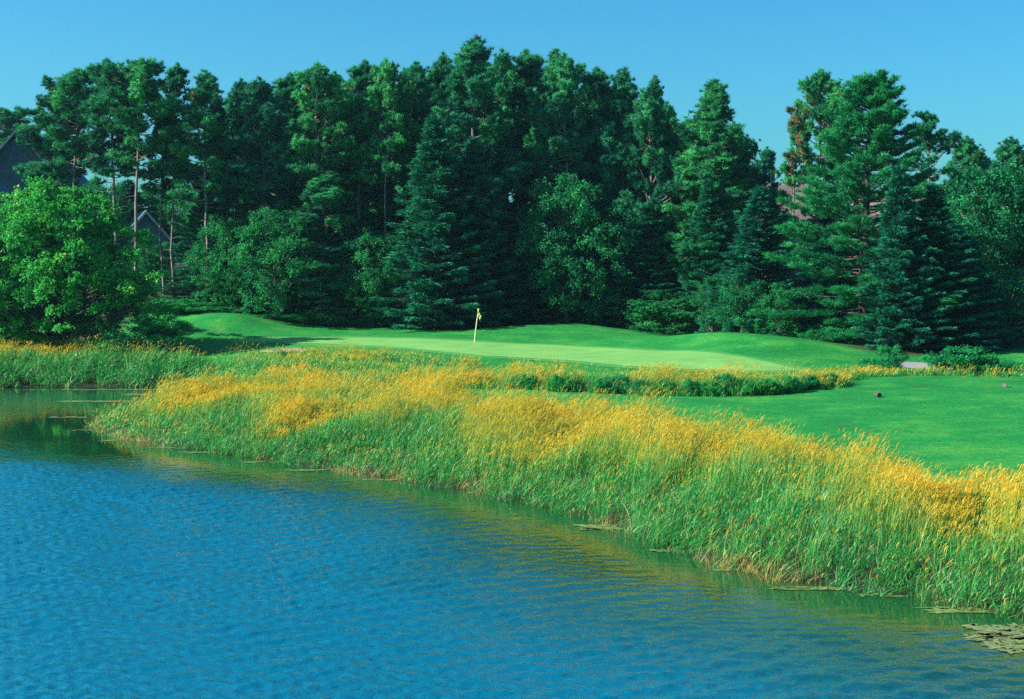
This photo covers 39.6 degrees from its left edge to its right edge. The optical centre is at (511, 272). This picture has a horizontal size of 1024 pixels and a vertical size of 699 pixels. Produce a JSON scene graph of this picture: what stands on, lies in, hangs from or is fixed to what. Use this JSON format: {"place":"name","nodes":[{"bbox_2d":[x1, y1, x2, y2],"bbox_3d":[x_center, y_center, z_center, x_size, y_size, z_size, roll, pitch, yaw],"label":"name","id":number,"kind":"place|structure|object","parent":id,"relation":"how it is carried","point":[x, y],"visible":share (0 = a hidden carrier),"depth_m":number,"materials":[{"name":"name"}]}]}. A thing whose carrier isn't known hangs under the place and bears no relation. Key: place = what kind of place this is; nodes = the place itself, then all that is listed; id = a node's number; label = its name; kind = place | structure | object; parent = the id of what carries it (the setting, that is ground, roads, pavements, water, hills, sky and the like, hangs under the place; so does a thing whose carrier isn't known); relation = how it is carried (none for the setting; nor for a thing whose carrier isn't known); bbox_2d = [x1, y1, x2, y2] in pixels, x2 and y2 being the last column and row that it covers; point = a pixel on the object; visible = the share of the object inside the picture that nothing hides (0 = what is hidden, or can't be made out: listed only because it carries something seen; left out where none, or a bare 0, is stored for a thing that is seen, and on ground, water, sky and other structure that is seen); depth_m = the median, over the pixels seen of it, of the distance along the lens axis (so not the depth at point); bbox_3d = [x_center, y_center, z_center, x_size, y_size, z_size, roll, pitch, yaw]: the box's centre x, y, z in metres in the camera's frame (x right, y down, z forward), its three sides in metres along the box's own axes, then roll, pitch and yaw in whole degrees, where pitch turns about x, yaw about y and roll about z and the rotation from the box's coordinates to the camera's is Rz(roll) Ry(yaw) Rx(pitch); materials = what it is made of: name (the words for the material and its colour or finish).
{"place":"outdoors","nodes":[
{"label":"outdoors","id":0,"kind":"place"},
{"bbox_2d":[222,340,481,372],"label":"tall grass","id":1,"kind":"structure","parent":0,"point":[352,355],"depth_m":86.59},
{"bbox_2d":[0,386,1023,698],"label":"lake water","id":2,"kind":"structure","parent":0,"point":[134,570],"depth_m":30.20,"materials":[{"name":"liquid"}]},
{"bbox_2d":[105,439,992,612],"bbox_3d":[-2.787,6.989,44.827,3.983,0.009,40.872,0,0,-39],"label":"algae mat","id":3,"kind":"object","parent":2,"relation":"on","point":[936,609],"visible":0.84,"depth_m":31.57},
{"bbox_2d":[963,623,1023,653],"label":"lily pads","id":4,"kind":"object","parent":2,"relation":"on","point":[1008,637],"visible":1,"depth_m":27.32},
{"bbox_2d":[0,264,1023,617],"bbox_3d":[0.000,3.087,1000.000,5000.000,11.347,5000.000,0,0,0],"label":"ground","id":5,"kind":"structure","parent":0,"point":[952,424],"depth_m":59.64,"materials":[{"name":"plant"}]},
{"bbox_2d":[0,107,51,145],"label":"pine tree","id":6,"kind":"object","parent":5,"relation":"on","point":[8,118],"visible":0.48,"depth_m":170.14,"materials":[{"name":"green plant"}]},
{"bbox_2d":[0,191,88,344],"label":"broadleaf tree","id":7,"kind":"object","parent":5,"relation":"on","point":[2,205],"visible":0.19,"depth_m":98.16,"materials":[{"name":"green plant"}]},
{"bbox_2d":[0,129,98,267],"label":"house","id":8,"kind":"structure","parent":5,"relation":"on","point":[12,153],"depth_m":145.49,"materials":[{"name":"grey"}]},
{"bbox_2d":[13,91,107,206],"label":"pine tree","id":9,"kind":"object","parent":5,"relation":"on","point":[32,134],"visible":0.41,"depth_m":122.45,"materials":[{"name":"green plant"}]},
{"bbox_2d":[12,67,113,204],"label":"pine tree","id":10,"kind":"object","parent":5,"relation":"on","point":[67,86],"visible":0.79,"depth_m":120.10,"materials":[{"name":"green plant"}]},
{"bbox_2d":[0,175,177,348],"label":"broadleaf tree","id":11,"kind":"object","parent":5,"relation":"on","point":[54,260],"visible":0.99,"depth_m":96.65,"materials":[{"name":"green plant"}]},
{"bbox_2d":[76,180,137,255],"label":"broadleaf tree","id":12,"kind":"object","parent":5,"relation":"on","point":[118,190],"visible":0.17,"depth_m":139.50,"materials":[{"name":"green plant"}]},
{"bbox_2d":[70,57,152,264],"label":"pine tree","id":13,"kind":"object","parent":5,"relation":"on","point":[95,140],"visible":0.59,"depth_m":118.39,"materials":[{"name":"green plant"}]},
{"bbox_2d":[109,178,154,221],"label":"spruce tree","id":14,"kind":"object","parent":5,"relation":"on","point":[130,189],"visible":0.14,"depth_m":162.19,"materials":[{"name":"green plant"}]},
{"bbox_2d":[81,329,188,353],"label":"shrub","id":15,"kind":"object","parent":5,"relation":"on","point":[121,339],"visible":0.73,"depth_m":94.81,"materials":[{"name":"green plant"}]},
{"bbox_2d":[87,57,190,313],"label":"pine tree","id":16,"kind":"object","parent":5,"relation":"on","point":[138,74],"visible":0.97,"depth_m":116.55,"materials":[{"name":"green plant"}]},
{"bbox_2d":[118,210,177,278],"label":"house","id":17,"kind":"structure","parent":5,"relation":"on","point":[146,219],"depth_m":145.83,"materials":[{"name":"grey"}]},
{"bbox_2d":[127,234,179,286],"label":"broadleaf tree","id":18,"kind":"object","parent":5,"relation":"on","point":[152,260],"visible":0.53,"depth_m":127.26,"materials":[{"name":"green plant"}]},
{"bbox_2d":[139,120,175,294],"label":"pine tree","id":19,"kind":"object","parent":5,"relation":"on","point":[150,176],"visible":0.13,"depth_m":123.79,"materials":[{"name":"green plant"}]},
{"bbox_2d":[126,184,188,265],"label":"broadleaf tree","id":20,"kind":"object","parent":5,"relation":"on","point":[152,201],"visible":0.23,"depth_m":163.49,"materials":[{"name":"green plant"}]},
{"bbox_2d":[126,313,190,335],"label":"shrub","id":21,"kind":"object","parent":5,"relation":"on","point":[150,326],"visible":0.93,"depth_m":108.15,"materials":[{"name":"green plant"}]},
{"bbox_2d":[150,62,193,300],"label":"pine tree","id":22,"kind":"object","parent":5,"relation":"on","point":[176,76],"visible":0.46,"depth_m":120.62,"materials":[{"name":"green plant"}]},
{"bbox_2d":[149,181,194,266],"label":"broadleaf tree","id":23,"kind":"object","parent":5,"relation":"on","point":[179,215],"visible":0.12,"depth_m":162.00,"materials":[{"name":"green plant"}]},
{"bbox_2d":[143,298,209,312],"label":"shrub","id":24,"kind":"object","parent":5,"relation":"on","point":[179,302],"visible":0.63,"depth_m":115.93,"materials":[{"name":"green plant"}]},
{"bbox_2d":[153,188,239,302],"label":"spruce tree","id":25,"kind":"object","parent":5,"relation":"on","point":[195,222],"visible":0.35,"depth_m":120.49,"materials":[{"name":"green plant"}]},
{"bbox_2d":[162,68,241,305],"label":"pine tree","id":26,"kind":"object","parent":5,"relation":"on","point":[212,117],"visible":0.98,"depth_m":117.23,"materials":[{"name":"green plant"}]},
{"bbox_2d":[169,301,238,311],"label":"shrub","id":27,"kind":"object","parent":5,"relation":"on","point":[198,307],"visible":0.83,"depth_m":115.74,"materials":[{"name":"green plant"}]},
{"bbox_2d":[165,130,250,272],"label":"pine tree","id":28,"kind":"object","parent":5,"relation":"on","point":[177,226],"visible":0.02,"depth_m":133.75,"materials":[{"name":"green plant"}]},
{"bbox_2d":[0,328,433,387],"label":"tall grass","id":29,"kind":"structure","parent":5,"relation":"on","point":[39,354],"depth_m":89.25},
{"bbox_2d":[182,213,261,306],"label":"broadleaf tree","id":30,"kind":"object","parent":5,"relation":"on","point":[225,233],"visible":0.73,"depth_m":116.80,"materials":[{"name":"green plant"}]},
{"bbox_2d":[199,77,267,300],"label":"pine tree","id":31,"kind":"object","parent":5,"relation":"on","point":[233,97],"visible":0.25,"depth_m":124.47,"materials":[{"name":"green plant"}]},
{"bbox_2d":[214,204,318,319],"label":"broadleaf tree","id":32,"kind":"object","parent":5,"relation":"on","point":[279,251],"visible":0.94,"depth_m":113.89,"materials":[{"name":"green plant"}]},
{"bbox_2d":[220,75,318,312],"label":"pine tree","id":33,"kind":"object","parent":5,"relation":"on","point":[263,114],"visible":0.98,"depth_m":118.17,"materials":[{"name":"green plant"}]},
{"bbox_2d":[236,198,309,311],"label":"spruce tree","id":34,"kind":"object","parent":5,"relation":"on","point":[269,203],"visible":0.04,"depth_m":121.00,"materials":[{"name":"green plant"}]},
{"bbox_2d":[84,357,473,438],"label":"tall grass","id":35,"kind":"structure","parent":5,"relation":"on","point":[205,393],"depth_m":64.68,"materials":[{"name":"plant"}]},
{"bbox_2d":[252,72,312,217],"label":"pine tree","id":36,"kind":"object","parent":5,"relation":"on","point":[285,85],"visible":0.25,"depth_m":126.49,"materials":[{"name":"green plant"}]},
{"bbox_2d":[259,276,332,315],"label":"broadleaf tree","id":37,"kind":"object","parent":5,"relation":"on","point":[298,300],"visible":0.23,"depth_m":116.74,"materials":[{"name":"green plant"}]},
{"bbox_2d":[279,308,340,323],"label":"shrub","id":38,"kind":"object","parent":5,"relation":"on","point":[301,317],"visible":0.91,"depth_m":114.77,"materials":[{"name":"green plant"}]},
{"bbox_2d":[261,170,378,323],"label":"pine tree","id":39,"kind":"object","parent":5,"relation":"on","point":[318,194],"visible":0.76,"depth_m":115.42,"materials":[{"name":"green plant"}]},
{"bbox_2d":[285,60,366,311],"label":"pine tree","id":40,"kind":"object","parent":5,"relation":"on","point":[317,108],"visible":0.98,"depth_m":117.41,"materials":[{"name":"green plant"}]},
{"bbox_2d":[288,268,365,323],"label":"broadleaf tree","id":41,"kind":"object","parent":5,"relation":"on","point":[337,306],"visible":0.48,"depth_m":115.41,"materials":[{"name":"green plant"}]},
{"bbox_2d":[289,70,374,215],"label":"pine tree","id":42,"kind":"object","parent":5,"relation":"on","point":[337,171],"visible":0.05,"depth_m":124.54,"materials":[{"name":"green plant"}]},
{"bbox_2d":[322,183,380,262],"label":"broadleaf tree","id":43,"kind":"object","parent":5,"relation":"on","point":[353,207],"visible":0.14,"depth_m":124.83,"materials":[{"name":"green plant"}]},
{"bbox_2d":[324,59,391,263],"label":"pine tree","id":44,"kind":"object","parent":5,"relation":"on","point":[361,75],"visible":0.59,"depth_m":120.04,"materials":[{"name":"green plant"}]},
{"bbox_2d":[328,231,410,327],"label":"broadleaf tree","id":45,"kind":"object","parent":5,"relation":"on","point":[373,273],"visible":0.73,"depth_m":114.12,"materials":[{"name":"green plant"}]},
{"bbox_2d":[354,197,409,319],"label":"spruce tree","id":46,"kind":"object","parent":5,"relation":"on","point":[394,218],"visible":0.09,"depth_m":123.78,"materials":[{"name":"green plant"}]},
{"bbox_2d":[357,115,411,258],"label":"pine tree","id":47,"kind":"object","parent":5,"relation":"on","point":[376,203],"visible":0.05,"depth_m":129.58,"materials":[{"name":"green plant"}]},
{"bbox_2d":[351,58,420,304],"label":"pine tree","id":48,"kind":"object","parent":5,"relation":"on","point":[390,100],"visible":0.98,"depth_m":117.92,"materials":[{"name":"green plant"}]},
{"bbox_2d":[376,60,446,229],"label":"pine tree","id":49,"kind":"object","parent":5,"relation":"on","point":[416,71],"visible":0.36,"depth_m":121.62,"materials":[{"name":"green plant"}]},
{"bbox_2d":[368,112,502,330],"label":"spruce tree","id":50,"kind":"object","parent":5,"relation":"on","point":[436,223],"visible":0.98,"depth_m":110.87,"materials":[{"name":"green plant"}]},
{"bbox_2d":[411,50,480,165],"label":"pine tree","id":51,"kind":"object","parent":5,"relation":"on","point":[441,68],"visible":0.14,"depth_m":125.43,"materials":[{"name":"green plant"}]},
{"bbox_2d":[393,33,536,279],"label":"pine tree","id":52,"kind":"object","parent":5,"relation":"on","point":[474,75],"visible":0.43,"depth_m":116.63,"materials":[{"name":"green plant"}]},
{"bbox_2d":[414,135,531,328],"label":"spruce tree","id":53,"kind":"object","parent":5,"relation":"on","point":[477,185],"visible":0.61,"depth_m":112.68,"materials":[{"name":"green plant"}]},
{"bbox_2d":[469,46,531,190],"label":"pine tree","id":54,"kind":"object","parent":5,"relation":"on","point":[503,63],"visible":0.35,"depth_m":122.92,"materials":[{"name":"green plant"}]},
{"bbox_2d":[242,337,795,370],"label":"putting green","id":55,"kind":"object","parent":5,"relation":"on","point":[631,357],"visible":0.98,"depth_m":90.26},
{"bbox_2d":[226,336,812,372],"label":"green collar","id":56,"kind":"object","parent":5,"relation":"on","point":[463,354],"visible":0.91,"depth_m":92.05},
{"bbox_2d":[477,224,564,326],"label":"spruce tree","id":57,"kind":"object","parent":5,"relation":"on","point":[525,292],"visible":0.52,"depth_m":114.90,"materials":[{"name":"green plant"}]},
{"bbox_2d":[498,47,546,202],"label":"pine tree","id":58,"kind":"object","parent":5,"relation":"on","point":[529,64],"visible":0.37,"depth_m":124.12,"materials":[{"name":"green plant"}]},
{"bbox_2d":[506,182,563,322],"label":"spruce tree","id":59,"kind":"object","parent":5,"relation":"on","point":[518,201],"visible":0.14,"depth_m":121.84,"materials":[{"name":"green plant"}]},
{"bbox_2d":[510,47,595,321],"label":"pine tree","id":60,"kind":"object","parent":5,"relation":"on","point":[538,170],"visible":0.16,"depth_m":120.26,"materials":[{"name":"green plant"}]},
{"bbox_2d":[525,50,598,211],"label":"pine tree","id":61,"kind":"object","parent":5,"relation":"on","point":[555,105],"visible":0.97,"depth_m":117.73,"materials":[{"name":"green plant"}]},
{"bbox_2d":[117,360,1023,619],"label":"tall grass","id":62,"kind":"structure","parent":5,"relation":"on","point":[537,431],"depth_m":41.53,"materials":[{"name":"plant"}]},
{"bbox_2d":[508,172,637,322],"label":"broadleaf tree","id":63,"kind":"object","parent":5,"relation":"on","point":[566,251],"visible":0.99,"depth_m":112.64,"materials":[{"name":"green plant"}]},
{"bbox_2d":[573,64,633,224],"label":"pine tree","id":64,"kind":"object","parent":5,"relation":"on","point":[597,105],"visible":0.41,"depth_m":121.07,"materials":[{"name":"green plant"}]},
{"bbox_2d":[549,225,662,329],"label":"spruce tree","id":65,"kind":"object","parent":5,"relation":"on","point":[605,264],"visible":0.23,"depth_m":115.28,"materials":[{"name":"green plant"}]},
{"bbox_2d":[571,290,662,327],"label":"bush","id":66,"kind":"object","parent":5,"relation":"on","point":[609,311],"visible":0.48,"depth_m":113.03,"materials":[{"name":"green plant"}]},
{"bbox_2d":[601,373,633,393],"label":"shrub","id":67,"kind":"object","parent":5,"relation":"on","point":[624,379],"visible":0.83,"depth_m":66.14,"materials":[{"name":"green plant"}]},
{"bbox_2d":[586,66,664,269],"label":"pine tree","id":68,"kind":"object","parent":5,"relation":"on","point":[614,140],"visible":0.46,"depth_m":118.05,"materials":[{"name":"green plant"}]},
{"bbox_2d":[597,207,698,331],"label":"spruce tree","id":69,"kind":"object","parent":5,"relation":"on","point":[650,259],"visible":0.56,"depth_m":114.03,"materials":[{"name":"green plant"}]},
{"bbox_2d":[619,73,685,292],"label":"pine tree","id":70,"kind":"object","parent":5,"relation":"on","point":[647,124],"visible":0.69,"depth_m":115.54,"materials":[{"name":"green plant"}]},
{"bbox_2d":[623,289,716,335],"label":"broadleaf tree","id":71,"kind":"object","parent":5,"relation":"on","point":[670,313],"visible":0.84,"depth_m":108.90,"materials":[{"name":"green plant"}]},
{"bbox_2d":[652,100,697,274],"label":"pine tree","id":72,"kind":"object","parent":5,"relation":"on","point":[672,142],"visible":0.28,"depth_m":121.09,"materials":[{"name":"green plant"}]},
{"bbox_2d":[640,76,761,308],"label":"pine tree","id":73,"kind":"object","parent":5,"relation":"on","point":[714,113],"visible":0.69,"depth_m":113.02,"materials":[{"name":"green plant"}]},
{"bbox_2d":[663,178,751,333],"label":"spruce tree","id":74,"kind":"object","parent":5,"relation":"on","point":[707,208],"visible":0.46,"depth_m":110.45,"materials":[{"name":"green plant"}]},
{"bbox_2d":[689,275,734,332],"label":"broadleaf tree","id":75,"kind":"object","parent":5,"relation":"on","point":[709,311],"visible":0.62,"depth_m":103.68,"materials":[{"name":"green plant"}]},
{"bbox_2d":[432,350,1023,397],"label":"tall grass","id":76,"kind":"structure","parent":5,"relation":"on","point":[481,378],"depth_m":68.36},
{"bbox_2d":[700,120,761,244],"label":"pine tree","id":77,"kind":"object","parent":5,"relation":"on","point":[750,184],"visible":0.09,"depth_m":117.55,"materials":[{"name":"green plant"}]},
{"bbox_2d":[715,272,767,333],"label":"broadleaf tree","id":78,"kind":"object","parent":5,"relation":"on","point":[744,306],"visible":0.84,"depth_m":99.49,"materials":[{"name":"green plant"}]},
{"bbox_2d":[695,184,819,335],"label":"spruce tree","id":79,"kind":"object","parent":5,"relation":"on","point":[754,237],"visible":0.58,"depth_m":102.03,"materials":[{"name":"green plant"}]},
{"bbox_2d":[745,145,792,230],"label":"pine tree","id":80,"kind":"object","parent":5,"relation":"on","point":[767,157],"visible":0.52,"depth_m":134.57,"materials":[{"name":"green plant"}]},
{"bbox_2d":[750,282,810,336],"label":"tree","id":81,"kind":"object","parent":5,"relation":"on","point":[768,303],"visible":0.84,"depth_m":97.92,"materials":[{"name":"green plant"}]},
{"bbox_2d":[734,184,833,280],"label":"house","id":82,"kind":"structure","parent":5,"relation":"on","point":[784,187],"depth_m":145.84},
{"bbox_2d":[779,374,804,392],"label":"shrub","id":83,"kind":"object","parent":5,"relation":"on","point":[790,384],"visible":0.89,"depth_m":65.53,"materials":[{"name":"green plant"}]},
{"bbox_2d":[776,101,818,333],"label":"pine tree","id":84,"kind":"object","parent":5,"relation":"on","point":[798,140],"visible":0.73,"depth_m":111.65,"materials":[{"name":"green plant"}]},
{"bbox_2d":[788,67,860,316],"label":"pine tree","id":85,"kind":"object","parent":5,"relation":"on","point":[813,89],"visible":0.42,"depth_m":117.14,"materials":[{"name":"green plant"}]},
{"bbox_2d":[794,179,859,319],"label":"spruce tree","id":86,"kind":"object","parent":5,"relation":"on","point":[826,221],"visible":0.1,"depth_m":124.43,"materials":[{"name":"green plant"}]},
{"bbox_2d":[816,324,870,344],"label":"shrub","id":87,"kind":"object","parent":5,"relation":"on","point":[831,329],"visible":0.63,"depth_m":94.34,"materials":[{"name":"green plant"}]},
{"bbox_2d":[814,232,896,317],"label":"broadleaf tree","id":88,"kind":"object","parent":5,"relation":"on","point":[829,282],"visible":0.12,"depth_m":117.30,"materials":[{"name":"green plant"}]},
{"bbox_2d":[740,68,985,344],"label":"white pine","id":89,"kind":"object","parent":5,"relation":"on","point":[876,123],"visible":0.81,"depth_m":97.23,"materials":[{"name":"green plant"}]},
{"bbox_2d":[853,355,904,369],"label":"shrub","id":90,"kind":"object","parent":5,"relation":"on","point":[889,363],"visible":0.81,"depth_m":77.67,"materials":[{"name":"green plant"}]},
{"bbox_2d":[873,342,909,370],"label":"shrub","id":91,"kind":"object","parent":5,"relation":"on","point":[894,353],"visible":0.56,"depth_m":78.72,"materials":[{"name":"green plant"}]},
{"bbox_2d":[849,163,951,349],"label":"spruce tree","id":92,"kind":"object","parent":5,"relation":"on","point":[902,262],"visible":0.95,"depth_m":91.37,"materials":[{"name":"green plant"}]},
{"bbox_2d":[885,110,964,213],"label":"pine tree","id":93,"kind":"object","parent":5,"relation":"on","point":[947,143],"visible":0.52,"depth_m":111.46,"materials":[{"name":"green plant"}]},
{"bbox_2d":[859,181,1009,351],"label":"spruce tree","id":94,"kind":"object","parent":5,"relation":"on","point":[932,218],"visible":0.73,"depth_m":91.81,"materials":[{"name":"green plant"}]},
{"bbox_2d":[916,344,994,371],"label":"shrub","id":95,"kind":"object","parent":5,"relation":"on","point":[963,355],"visible":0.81,"depth_m":76.92,"materials":[{"name":"green plant"}]},
{"bbox_2d":[938,135,1003,227],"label":"pine tree","id":96,"kind":"object","parent":5,"relation":"on","point":[968,152],"visible":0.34,"depth_m":121.69,"materials":[{"name":"green plant"}]},
{"bbox_2d":[923,234,1023,349],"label":"spruce tree","id":97,"kind":"object","parent":5,"relation":"on","point":[985,307],"visible":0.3,"depth_m":92.97,"materials":[{"name":"green plant"}]},
{"bbox_2d":[957,352,1005,374],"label":"shrub","id":98,"kind":"object","parent":5,"relation":"on","point":[994,359],"visible":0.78,"depth_m":76.63,"materials":[{"name":"green plant"}]},
{"bbox_2d":[941,159,1023,322],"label":"broadleaf tree","id":99,"kind":"object","parent":5,"relation":"on","point":[991,234],"visible":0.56,"depth_m":106.45,"materials":[{"name":"green plant"}]},
{"bbox_2d":[972,268,1023,343],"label":"broadleaf tree","id":100,"kind":"object","parent":5,"relation":"on","point":[1016,311],"visible":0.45,"depth_m":96.13,"materials":[{"name":"green plant"}]},
{"bbox_2d":[972,135,1023,208],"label":"pine tree","id":101,"kind":"object","parent":5,"relation":"on","point":[1010,149],"visible":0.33,"depth_m":123.80,"materials":[{"name":"green plant"}]},
{"bbox_2d":[987,165,1023,295],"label":"broadleaf tree","id":102,"kind":"object","parent":5,"relation":"on","point":[1021,265],"visible":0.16,"depth_m":108.36,"materials":[{"name":"green plant"}]},
{"bbox_2d":[0,0,1023,263],"label":"sky","id":103,"kind":"structure","parent":0,"point":[961,62],"materials":[{"name":"blue"}]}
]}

